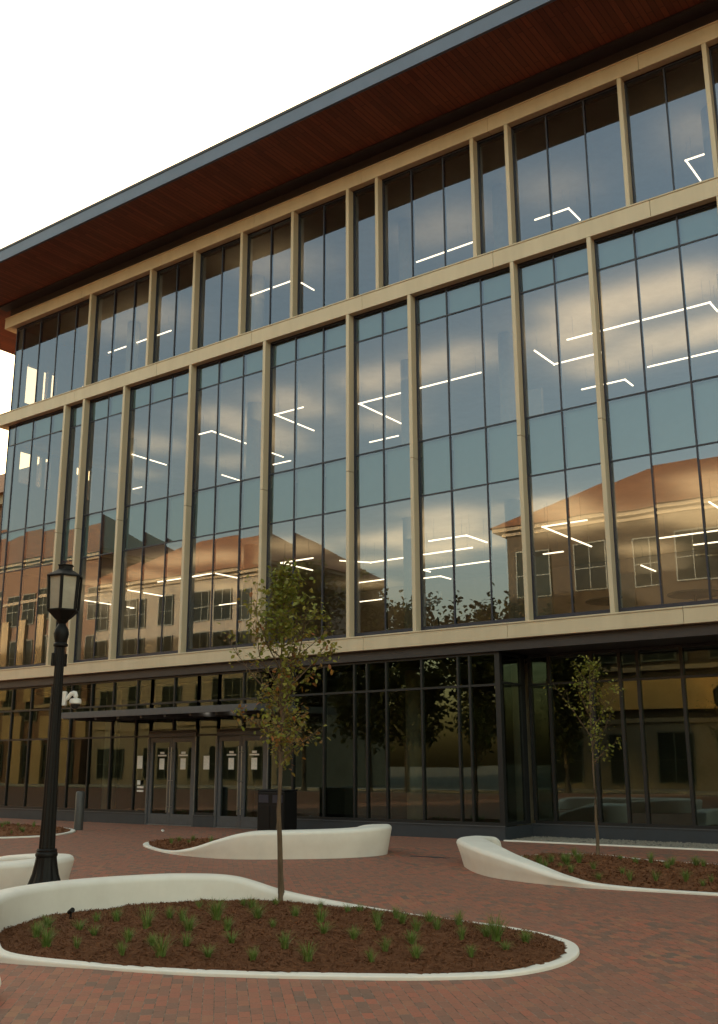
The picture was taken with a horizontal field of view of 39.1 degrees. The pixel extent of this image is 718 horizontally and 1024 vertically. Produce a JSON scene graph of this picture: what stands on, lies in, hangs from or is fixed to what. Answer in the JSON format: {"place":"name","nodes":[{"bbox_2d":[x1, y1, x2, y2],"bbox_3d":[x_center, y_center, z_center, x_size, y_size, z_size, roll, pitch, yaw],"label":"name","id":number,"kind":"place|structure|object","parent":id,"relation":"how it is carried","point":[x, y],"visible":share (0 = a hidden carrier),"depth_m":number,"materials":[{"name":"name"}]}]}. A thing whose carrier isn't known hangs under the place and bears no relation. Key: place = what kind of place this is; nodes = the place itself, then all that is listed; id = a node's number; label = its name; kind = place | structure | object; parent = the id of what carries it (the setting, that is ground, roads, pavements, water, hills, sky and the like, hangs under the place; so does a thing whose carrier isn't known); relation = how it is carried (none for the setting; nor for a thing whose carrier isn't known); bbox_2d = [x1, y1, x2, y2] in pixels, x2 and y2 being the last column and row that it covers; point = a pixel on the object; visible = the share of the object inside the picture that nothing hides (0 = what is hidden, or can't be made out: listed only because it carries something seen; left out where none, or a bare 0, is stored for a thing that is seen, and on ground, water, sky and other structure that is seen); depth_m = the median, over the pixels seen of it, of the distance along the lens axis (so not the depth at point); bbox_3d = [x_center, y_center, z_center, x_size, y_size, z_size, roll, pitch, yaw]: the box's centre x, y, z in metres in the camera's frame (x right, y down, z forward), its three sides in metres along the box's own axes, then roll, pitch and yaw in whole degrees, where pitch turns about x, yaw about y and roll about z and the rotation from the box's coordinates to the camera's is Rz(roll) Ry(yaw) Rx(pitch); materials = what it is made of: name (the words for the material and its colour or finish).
{"place":"outdoors","nodes":[
{"label":"outdoors","id":0,"kind":"place"},
{"bbox_2d":[0,462,88,526],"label":"brick building","id":1,"kind":"structure","parent":0,"point":[23,475],"depth_m":56.44,"materials":[{"name":"brick"}]},
{"bbox_2d":[0,0,510,479],"label":"sky","id":2,"kind":"structure","parent":0,"point":[98,98],"materials":[{"name":"white"}]},
{"bbox_2d":[0,818,717,1023],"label":"plaza","id":3,"kind":"structure","parent":0,"point":[647,958],"depth_m":8.51,"materials":[{"name":"brick"}]},
{"bbox_2d":[0,823,70,836],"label":"mulch bed","id":4,"kind":"object","parent":3,"relation":"on","point":[6,829],"visible":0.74,"depth_m":24.55,"materials":[{"name":"brown soil"}]},
{"bbox_2d":[0,853,73,889],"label":"planter bench","id":5,"kind":"object","parent":3,"relation":"on","point":[16,870],"visible":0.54,"depth_m":12.95,"materials":[{"name":"white concrete"}]},
{"bbox_2d":[0,828,75,838],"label":"planter kerb","id":6,"kind":"structure","parent":3,"relation":"on","point":[71,831],"depth_m":23.56,"materials":[{"name":"white concrete"}]},
{"bbox_2d":[27,564,82,884],"bbox_3d":[-3.806,2.707,12.654,0.580,4.180,0.580,-10,-17,35],"label":"lamp post","id":7,"kind":"object","parent":3,"relation":"on","point":[64,585],"visible":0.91,"depth_m":12.66,"materials":[{"name":"metal"}]},
{"bbox_2d":[51,691,80,708],"bbox_3d":[-3.688,2.370,12.737,0.377,0.232,0.147,0,-14,0],"label":"security camera","id":8,"kind":"object","parent":7,"relation":"attached to","point":[75,702],"visible":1,"depth_m":12.70,"materials":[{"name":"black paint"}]},
{"bbox_2d":[74,791,84,829],"bbox_3d":[-7.263,7.754,26.255,0.230,0.970,0.230,-10,-17,35],"label":"bollard","id":9,"kind":"object","parent":3,"relation":"on","point":[79,810],"visible":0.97,"depth_m":26.17,"materials":[{"name":"metal"}]},
{"bbox_2d":[149,837,217,849],"bbox_3d":[-2.281,6.575,19.907,5.787,0.200,3.147,-10,-17,35],"label":"mulch bed","id":10,"kind":"object","parent":3,"relation":"on","point":[165,844],"visible":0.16,"depth_m":20.47,"materials":[{"name":"brown soil"}]},
{"bbox_2d":[250,681,304,829],"bbox_3d":[-1.572,5.137,20.934,1.096,3.243,1.415,-10,-17,35],"label":"young tree","id":11,"kind":"object","parent":10,"relation":"on","point":[286,721],"visible":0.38,"depth_m":20.93,"materials":[{"name":"green plant"}]},
{"bbox_2d":[143,824,391,859],"bbox_3d":[-2.256,6.394,19.900,6.027,0.546,3.339,-10,-17,35],"label":"planter bench","id":12,"kind":"object","parent":3,"relation":"on","point":[370,840],"visible":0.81,"depth_m":18.03,"materials":[{"name":"white concrete"}]},
{"bbox_2d":[257,789,297,830],"bbox_3d":[-1.970,7.201,24.321,0.860,1.010,0.522,-10,-17,35],"label":"trash bin","id":13,"kind":"object","parent":3,"relation":"on","point":[266,811],"visible":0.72,"depth_m":24.14,"materials":[{"name":"metal"}]},
{"bbox_2d":[258,805,282,829],"bbox_3d":[-2.115,7.292,24.084,0.790,0.580,0.008,-10,-17,35],"label":"door","id":14,"kind":"structure","parent":13,"relation":"in","point":[263,810],"depth_m":24.13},
{"bbox_2d":[0,898,566,973],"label":"mulch bed","id":15,"kind":"object","parent":3,"relation":"on","point":[337,947],"visible":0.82,"depth_m":9.07,"materials":[{"name":"brown soil"}]},
{"bbox_2d":[28,920,49,937],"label":"grass tuft","id":16,"kind":"object","parent":15,"relation":"on","point":[36,931],"visible":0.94,"depth_m":9.44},
{"bbox_2d":[29,922,58,947],"bbox_3d":[-2.796,3.793,9.065,0.299,0.225,0.275,-3,-14,12],"label":"grass tuft","id":17,"kind":"object","parent":15,"relation":"on","point":[46,941],"visible":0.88,"depth_m":9.03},
{"bbox_2d":[41,914,59,927],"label":"grass tuft","id":18,"kind":"object","parent":15,"relation":"on","point":[48,922],"visible":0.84,"depth_m":9.96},
{"bbox_2d":[108,907,126,920],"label":"grass tuft","id":19,"kind":"object","parent":15,"relation":"on","point":[116,916],"visible":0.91,"depth_m":10.19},
{"bbox_2d":[112,939,128,955],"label":"grass tuft","id":20,"kind":"object","parent":15,"relation":"on","point":[121,949],"visible":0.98,"depth_m":8.66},
{"bbox_2d":[118,928,138,942],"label":"grass tuft","id":21,"kind":"object","parent":15,"relation":"on","point":[128,934],"visible":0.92,"depth_m":9.13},
{"bbox_2d":[137,904,159,928],"bbox_3d":[-2.030,3.917,9.805,0.288,0.250,0.341,-7,-15,25],"label":"grass tuft","id":22,"kind":"object","parent":15,"relation":"on","point":[147,922],"visible":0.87,"depth_m":9.78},
{"bbox_2d":[141,931,174,957],"bbox_3d":[-1.711,3.678,8.613,0.311,0.238,0.367,-8,-16,29],"label":"grass tuft","id":23,"kind":"object","parent":15,"relation":"on","point":[159,950],"visible":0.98,"depth_m":8.57,"materials":[{"name":"plant"}]},
{"bbox_2d":[163,906,176,918],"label":"grass tuft","id":24,"kind":"object","parent":15,"relation":"on","point":[170,915],"visible":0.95,"depth_m":10.30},
{"bbox_2d":[177,931,195,946],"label":"grass tuft","id":25,"kind":"object","parent":15,"relation":"on","point":[186,941],"visible":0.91,"depth_m":8.94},
{"bbox_2d":[178,914,201,930],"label":"grass tuft","id":26,"kind":"object","parent":15,"relation":"on","point":[188,926],"visible":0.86,"depth_m":9.57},
{"bbox_2d":[195,944,219,957],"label":"grass tuft","id":27,"kind":"object","parent":15,"relation":"on","point":[208,953],"visible":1,"depth_m":8.55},
{"bbox_2d":[199,896,231,920],"bbox_3d":[-1.428,3.971,10.133,0.372,0.245,0.392,0,-14,1],"label":"grass tuft","id":28,"kind":"object","parent":15,"relation":"on","point":[216,913],"visible":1,"depth_m":10.08,"materials":[{"name":"plant"}]},
{"bbox_2d":[221,915,234,930],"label":"grass tuft","id":29,"kind":"object","parent":15,"relation":"on","point":[227,925],"visible":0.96,"depth_m":9.52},
{"bbox_2d":[223,931,241,943],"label":"grass tuft","id":30,"kind":"object","parent":15,"relation":"on","point":[232,940],"visible":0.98,"depth_m":9.01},
{"bbox_2d":[245,945,259,960],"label":"grass tuft","id":31,"kind":"object","parent":15,"relation":"on","point":[253,955],"visible":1,"depth_m":8.40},
{"bbox_2d":[245,900,271,918],"bbox_3d":[-1.026,4.047,10.287,0.332,0.194,0.339,11,-18,-38],"label":"grass tuft","id":32,"kind":"object","parent":15,"relation":"on","point":[257,914],"visible":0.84,"depth_m":10.27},
{"bbox_2d":[218,558,341,899],"bbox_3d":[-0.810,2.570,12.371,1.598,4.190,1.663,6,-15,-24],"label":"young tree","id":33,"kind":"object","parent":15,"relation":"on","point":[281,615],"visible":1,"depth_m":12.62,"materials":[{"name":"green plant"}]},
{"bbox_2d":[275,930,296,948],"bbox_3d":[-0.643,3.704,8.767,0.230,0.179,0.212,-8,-16,27],"label":"grass tuft","id":34,"kind":"object","parent":15,"relation":"on","point":[285,942],"visible":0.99,"depth_m":8.76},
{"bbox_2d":[292,938,318,961],"bbox_3d":[-0.448,3.632,8.390,0.266,0.196,0.314,-7,-15,25],"label":"grass tuft","id":35,"kind":"object","parent":15,"relation":"on","point":[307,955],"visible":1,"depth_m":8.36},
{"bbox_2d":[311,905,332,922],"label":"grass tuft","id":36,"kind":"object","parent":15,"relation":"on","point":[320,917],"visible":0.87,"depth_m":10.01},
{"bbox_2d":[315,920,334,933],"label":"grass tuft","id":37,"kind":"object","parent":15,"relation":"on","point":[324,929],"visible":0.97,"depth_m":9.43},
{"bbox_2d":[343,925,361,939],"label":"grass tuft","id":38,"kind":"object","parent":15,"relation":"on","point":[353,936],"visible":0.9,"depth_m":9.08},
{"bbox_2d":[358,947,378,961],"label":"grass tuft","id":39,"kind":"object","parent":15,"relation":"on","point":[370,958],"visible":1,"depth_m":8.30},
{"bbox_2d":[369,906,385,921],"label":"grass tuft","id":40,"kind":"object","parent":15,"relation":"on","point":[376,916],"visible":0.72,"depth_m":10.08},
{"bbox_2d":[374,938,392,951],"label":"grass tuft","id":41,"kind":"object","parent":15,"relation":"on","point":[385,947],"visible":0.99,"depth_m":8.61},
{"bbox_2d":[393,909,411,923],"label":"grass tuft","id":42,"kind":"object","parent":15,"relation":"on","point":[402,918],"visible":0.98,"depth_m":9.97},
{"bbox_2d":[402,929,421,943],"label":"grass tuft","id":43,"kind":"object","parent":15,"relation":"on","point":[411,938],"visible":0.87,"depth_m":8.90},
{"bbox_2d":[405,940,422,958],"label":"grass tuft","id":44,"kind":"object","parent":15,"relation":"on","point":[416,952],"visible":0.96,"depth_m":8.41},
{"bbox_2d":[407,915,423,931],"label":"grass tuft","id":45,"kind":"object","parent":15,"relation":"on","point":[416,926],"visible":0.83,"depth_m":9.59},
{"bbox_2d":[420,908,437,921],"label":"grass tuft","id":46,"kind":"object","parent":15,"relation":"on","point":[429,917],"visible":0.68,"depth_m":10.21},
{"bbox_2d":[428,915,443,929],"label":"grass tuft","id":47,"kind":"object","parent":15,"relation":"on","point":[437,924],"visible":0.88,"depth_m":9.62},
{"bbox_2d":[450,909,466,924],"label":"grass tuft","id":48,"kind":"object","parent":15,"relation":"on","point":[459,919],"visible":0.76,"depth_m":9.97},
{"bbox_2d":[455,922,467,939],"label":"grass tuft","id":49,"kind":"object","parent":15,"relation":"on","point":[461,934],"visible":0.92,"depth_m":9.09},
{"bbox_2d":[464,942,476,956],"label":"grass tuft","id":50,"kind":"object","parent":15,"relation":"on","point":[470,953],"visible":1,"depth_m":8.49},
{"bbox_2d":[476,921,490,936],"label":"grass tuft","id":51,"kind":"object","parent":15,"relation":"on","point":[485,933],"visible":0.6,"depth_m":9.34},
{"bbox_2d":[480,910,514,941],"bbox_3d":[1.226,3.728,9.094,0.334,0.278,0.374,-10,-17,34],"label":"grass tuft","id":52,"kind":"object","parent":15,"relation":"on","point":[494,932],"visible":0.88,"depth_m":9.05,"materials":[{"name":"plant"}]},
{"bbox_2d":[517,928,534,942],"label":"grass tuft","id":53,"kind":"object","parent":15,"relation":"on","point":[526,937],"visible":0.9,"depth_m":9.07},
{"bbox_2d":[0,873,578,980],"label":"planter bench","id":54,"kind":"object","parent":3,"relation":"on","point":[21,904],"visible":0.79,"depth_m":11.04,"materials":[{"name":"white concrete"}]},
{"bbox_2d":[456,836,717,895],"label":"planter bench","id":55,"kind":"object","parent":3,"relation":"on","point":[488,856],"visible":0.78,"depth_m":14.59,"materials":[{"name":"white concrete"}]},
{"bbox_2d":[503,840,717,850],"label":"gravel kerb","id":56,"kind":"structure","parent":3,"relation":"on","point":[613,845],"depth_m":20.36,"materials":[{"name":"white concrete"}]},
{"bbox_2d":[520,852,717,892],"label":"mulch bed","id":57,"kind":"object","parent":3,"relation":"on","point":[671,878],"visible":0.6,"depth_m":14.94,"materials":[{"name":"brown soil"}]},
{"bbox_2d":[556,851,573,864],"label":"grass tuft","id":58,"kind":"object","parent":57,"relation":"on","point":[566,860],"visible":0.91,"depth_m":15.99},
{"bbox_2d":[574,849,587,862],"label":"grass tuft","id":59,"kind":"object","parent":57,"relation":"on","point":[578,857],"visible":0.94,"depth_m":16.32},
{"bbox_2d":[543,655,625,854],"bbox_3d":[4.177,4.392,18.434,1.023,3.539,1.292,6,-15,-24],"label":"young tree","id":60,"kind":"object","parent":57,"relation":"on","point":[590,668],"visible":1,"depth_m":18.48,"materials":[{"name":"green plant"}]},
{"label":"building pad","id":61,"kind":"structure","parent":0,"visible":0},
{"bbox_2d":[0,0,717,847],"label":"office building","id":62,"kind":"structure","parent":61,"relation":"on","point":[494,134],"depth_m":27.35,"materials":[{"name":"glass"}]},
{"bbox_2d":[0,409,69,669],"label":"window","id":63,"kind":"structure","parent":62,"relation":"in","point":[27,548],"depth_m":34.58,"materials":[{"name":"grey glass"}]},
{"bbox_2d":[10,299,96,410],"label":"window","id":64,"kind":"structure","parent":62,"relation":"in","point":[78,305],"depth_m":35.92,"materials":[{"name":"black glass"}]},
{"bbox_2d":[54,403,87,653],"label":"window","id":65,"kind":"structure","parent":62,"relation":"in","point":[78,411],"depth_m":33.33,"materials":[{"name":"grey glass"}]},
{"bbox_2d":[73,390,127,662],"bbox_3d":[-8.144,0.391,32.160,1.881,8.718,0.152,-10,-17,35],"label":"window","id":66,"kind":"structure","parent":62,"relation":"in","point":[97,534],"depth_m":32.41,"materials":[{"name":"grey glass"}]},
{"bbox_2d":[91,275,154,383],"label":"window","id":67,"kind":"structure","parent":62,"relation":"in","point":[137,281],"depth_m":33.72,"materials":[{"name":"black glass"}]},
{"bbox_2d":[116,369,188,658],"bbox_3d":[-6.141,0.030,30.742,2.873,8.718,0.152,-10,-17,35],"label":"window","id":68,"kind":"structure","parent":62,"relation":"in","point":[157,528],"depth_m":31.01,"materials":[{"name":"grey glass"}]},
{"bbox_2d":[147,738,172,824],"bbox_3d":[-5.591,7.566,28.467,0.877,2.350,0.231,-10,-17,35],"label":"door","id":69,"kind":"structure","parent":62,"relation":"in","point":[160,750],"depth_m":28.48,"materials":[{"name":"grey glass"}]},
{"bbox_2d":[153,257,192,362],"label":"window","id":70,"kind":"structure","parent":62,"relation":"in","point":[179,264],"depth_m":32.28,"materials":[{"name":"black metal"}]},
{"bbox_2d":[169,737,193,825],"bbox_3d":[-4.877,7.437,27.961,0.877,2.350,0.231,-10,-17,35],"label":"door","id":71,"kind":"structure","parent":62,"relation":"in","point":[182,749],"depth_m":27.99,"materials":[{"name":"black glass"}]},
{"bbox_2d":[197,238,239,348],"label":"window","id":72,"kind":"structure","parent":62,"relation":"in","point":[222,247],"depth_m":31.15,"materials":[{"name":"black glass"}]},
{"bbox_2d":[186,346,262,651],"bbox_3d":[-3.737,-0.402,29.040,2.873,8.718,0.152,-10,-17,35],"label":"window","id":73,"kind":"structure","parent":62,"relation":"in","point":[233,504],"depth_m":29.31,"materials":[{"name":"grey glass"}]},
{"bbox_2d":[216,736,241,827],"bbox_3d":[-3.437,7.178,26.942,0.852,2.350,0.231,-10,-17,35],"label":"door","id":74,"kind":"structure","parent":62,"relation":"in","point":[229,756],"depth_m":26.96,"materials":[{"name":"black glass"}]},
{"bbox_2d":[199,414,283,456],"bbox_3d":[-3.948,-2.532,34.384,0.598,0.630,3.608,-10,-17,35],"label":"ceiling light","id":75,"kind":"object","parent":62,"relation":"hanging from","point":[208,431],"visible":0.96,"depth_m":33.26,"materials":[{"name":"white"}]},
{"bbox_2d":[240,735,265,828],"bbox_3d":[-2.743,7.053,26.451,0.852,2.350,0.231,-10,-17,35],"label":"door","id":76,"kind":"structure","parent":62,"relation":"in","point":[253,752],"depth_m":26.51,"materials":[{"name":"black glass"}]},
{"bbox_2d":[245,217,290,332],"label":"window","id":77,"kind":"structure","parent":62,"relation":"in","point":[273,226],"depth_m":30.02,"materials":[{"name":"black metal"}]},
{"bbox_2d":[274,397,313,430],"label":"ceiling light","id":78,"kind":"object","parent":62,"relation":"hanging from","point":[276,414],"visible":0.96,"depth_m":31.46,"materials":[{"name":"white"}]},
{"bbox_2d":[280,550,313,570],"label":"ceiling light","id":79,"kind":"object","parent":62,"relation":"hanging from","point":[297,560],"visible":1,"depth_m":30.60,"materials":[{"name":"white"}]},
{"bbox_2d":[265,319,345,643],"bbox_3d":[-1.332,-0.835,27.338,2.873,8.718,0.152,-10,-17,35],"label":"window","id":80,"kind":"structure","parent":62,"relation":"in","point":[302,491],"depth_m":27.65,"materials":[{"name":"grey glass"}]},
{"bbox_2d":[297,195,345,314],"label":"window","id":81,"kind":"structure","parent":62,"relation":"in","point":[339,199],"depth_m":28.88,"materials":[{"name":"black metal"}]},
{"bbox_2d":[353,183,374,296],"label":"window","id":82,"kind":"structure","parent":62,"relation":"in","point":[355,193],"depth_m":28.00,"materials":[{"name":"black metal"}]},
{"bbox_2d":[339,546,402,562],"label":"ceiling light","id":83,"kind":"object","parent":62,"relation":"hanging from","point":[374,561],"visible":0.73,"depth_m":30.30,"materials":[{"name":"white"}]},
{"bbox_2d":[353,300,412,636],"bbox_3d":[0.671,-1.196,25.920,1.881,8.718,0.152,-10,-17,35],"label":"window","id":84,"kind":"structure","parent":62,"relation":"in","point":[373,490],"depth_m":26.11,"materials":[{"name":"grey glass"}]},
{"bbox_2d":[358,365,480,423],"bbox_3d":[2.484,-3.579,30.275,4.208,0.630,2.788,-10,-17,35],"label":"ceiling light","id":85,"kind":"object","parent":62,"relation":"hanging from","point":[420,388],"visible":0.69,"depth_m":29.60,"materials":[{"name":"white"}]},
{"bbox_2d":[382,145,469,286],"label":"window","id":86,"kind":"structure","parent":62,"relation":"in","point":[465,148],"depth_m":26.90,"materials":[{"name":"black metal"}]},
{"bbox_2d":[424,591,441,626],"bbox_3d":[1.887,2.734,26.217,0.600,1.300,0.400,-10,-17,35],"label":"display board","id":87,"kind":"object","parent":62,"relation":"in","point":[433,599],"visible":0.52,"depth_m":26.28,"materials":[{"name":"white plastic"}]},
{"bbox_2d":[416,241,472,262],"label":"ceiling light","id":88,"kind":"object","parent":62,"relation":"hanging from","point":[443,252],"visible":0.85,"depth_m":29.92,"materials":[{"name":"white"}]},
{"bbox_2d":[423,551,488,571],"bbox_3d":[3.073,1.390,31.208,2.388,0.630,0.438,-10,-17,35],"label":"ceiling light","id":89,"kind":"object","parent":62,"relation":"hanging from","point":[452,565],"visible":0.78,"depth_m":31.03,"materials":[{"name":"white"}]},
{"bbox_2d":[428,518,487,542],"bbox_3d":[2.708,0.521,27.704,1.218,0.630,1.138,-10,-17,35],"label":"ceiling light","id":90,"kind":"object","parent":62,"relation":"hanging from","point":[458,536],"visible":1,"depth_m":27.27,"materials":[{"name":"white"}]},
{"bbox_2d":[415,267,524,629],"bbox_3d":[2.675,-1.556,24.502,2.873,8.718,0.152,-10,-17,35],"label":"window","id":91,"kind":"structure","parent":62,"relation":"in","point":[471,452],"depth_m":24.75,"materials":[{"name":"blue glass"}]},
{"bbox_2d":[477,131,503,253],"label":"window","id":92,"kind":"structure","parent":62,"relation":"in","point":[500,134],"depth_m":25.78,"materials":[{"name":"black metal"}]},
{"bbox_2d":[534,192,580,220],"bbox_3d":[5.527,-8.431,28.215,1.048,0.630,0.778,-10,-17,35],"label":"ceiling light","id":93,"kind":"object","parent":62,"relation":"hanging from","point":[573,213],"visible":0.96,"depth_m":27.88,"materials":[{"name":"white"}]},
{"bbox_2d":[517,243,609,619],"bbox_3d":[4.678,-1.917,23.084,1.881,8.718,0.152,-10,-17,35],"label":"window","id":94,"kind":"structure","parent":62,"relation":"in","point":[548,442],"depth_m":23.27,"materials":[{"name":"blue glass"}]},
{"bbox_2d":[534,334,593,364],"bbox_3d":[5.509,-4.505,26.596,1.448,0.630,1.208,-10,-17,35],"label":"ceiling light","id":95,"kind":"object","parent":62,"relation":"hanging from","point":[544,357],"visible":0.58,"depth_m":26.96,"materials":[{"name":"white"}]},
{"bbox_2d":[511,85,616,242],"bbox_3d":[5.039,-8.281,24.343,2.873,3.341,0.102,-10,-17,35],"label":"window","id":96,"kind":"structure","parent":62,"relation":"in","point":[582,101],"depth_m":24.64,"materials":[{"name":"black metal"}]},
{"bbox_2d":[541,497,591,546],"bbox_3d":[6.089,0.294,26.843,1.248,0.630,3.088,-10,-17,35],"label":"ceiling light","id":97,"kind":"object","parent":62,"relation":"hanging from","point":[546,526],"visible":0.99,"depth_m":26.06,"materials":[{"name":"white"}]},
{"bbox_2d":[585,596,621,605],"bbox_3d":[6.024,2.471,24.063,1.200,0.740,1.200,-10,-17,35],"label":"round table","id":98,"kind":"object","parent":62,"relation":"on","point":[602,601],"visible":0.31,"depth_m":24.06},
{"bbox_2d":[581,360,632,389],"bbox_3d":[7.144,-3.875,29.158,1.338,0.630,0.618,-10,-17,35],"label":"ceiling light","id":99,"kind":"object","parent":62,"relation":"hanging from","point":[627,381],"visible":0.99,"depth_m":28.74,"materials":[{"name":"white"}]},
{"bbox_2d":[567,281,717,340],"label":"ceiling light","id":100,"kind":"object","parent":62,"relation":"hanging from","point":[711,304],"visible":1,"depth_m":24.45,"materials":[{"name":"white"}]},
{"bbox_2d":[594,201,717,611],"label":"window","id":101,"kind":"structure","parent":62,"relation":"in","point":[672,414],"depth_m":21.97,"materials":[{"name":"blue glass"}]},
{"bbox_2d":[624,51,701,203],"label":"window","id":102,"kind":"structure","parent":62,"relation":"in","point":[695,55],"depth_m":23.21,"materials":[{"name":"black metal"}]},
{"bbox_2d":[647,350,717,367],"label":"ceiling light","id":103,"kind":"object","parent":62,"relation":"hanging from","point":[681,358],"visible":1,"depth_m":27.08,"materials":[{"name":"white"}]},
{"bbox_2d":[659,520,717,538],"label":"ceiling light","id":104,"kind":"object","parent":62,"relation":"hanging from","point":[684,534],"visible":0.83,"depth_m":26.92,"materials":[{"name":"white"}]},
{"bbox_2d":[667,589,717,600],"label":"round table","id":105,"kind":"object","parent":62,"relation":"on","point":[695,594],"visible":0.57,"depth_m":23.10,"materials":[{"name":"wood"}]},
{"bbox_2d":[685,143,703,180],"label":"ceiling light","id":106,"kind":"object","parent":62,"relation":"hanging from","point":[692,169],"visible":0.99,"depth_m":25.50,"materials":[{"name":"white"}]},
{"bbox_2d":[709,44,717,134],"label":"window","id":107,"kind":"structure","parent":62,"relation":"in","point":[715,47],"depth_m":22.48,"materials":[{"name":"black metal"}]},
{"bbox_2d":[512,836,717,848],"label":"gravel","id":108,"kind":"structure","parent":61,"relation":"on","point":[614,842],"depth_m":20.99,"materials":[{"name":"gravel"}]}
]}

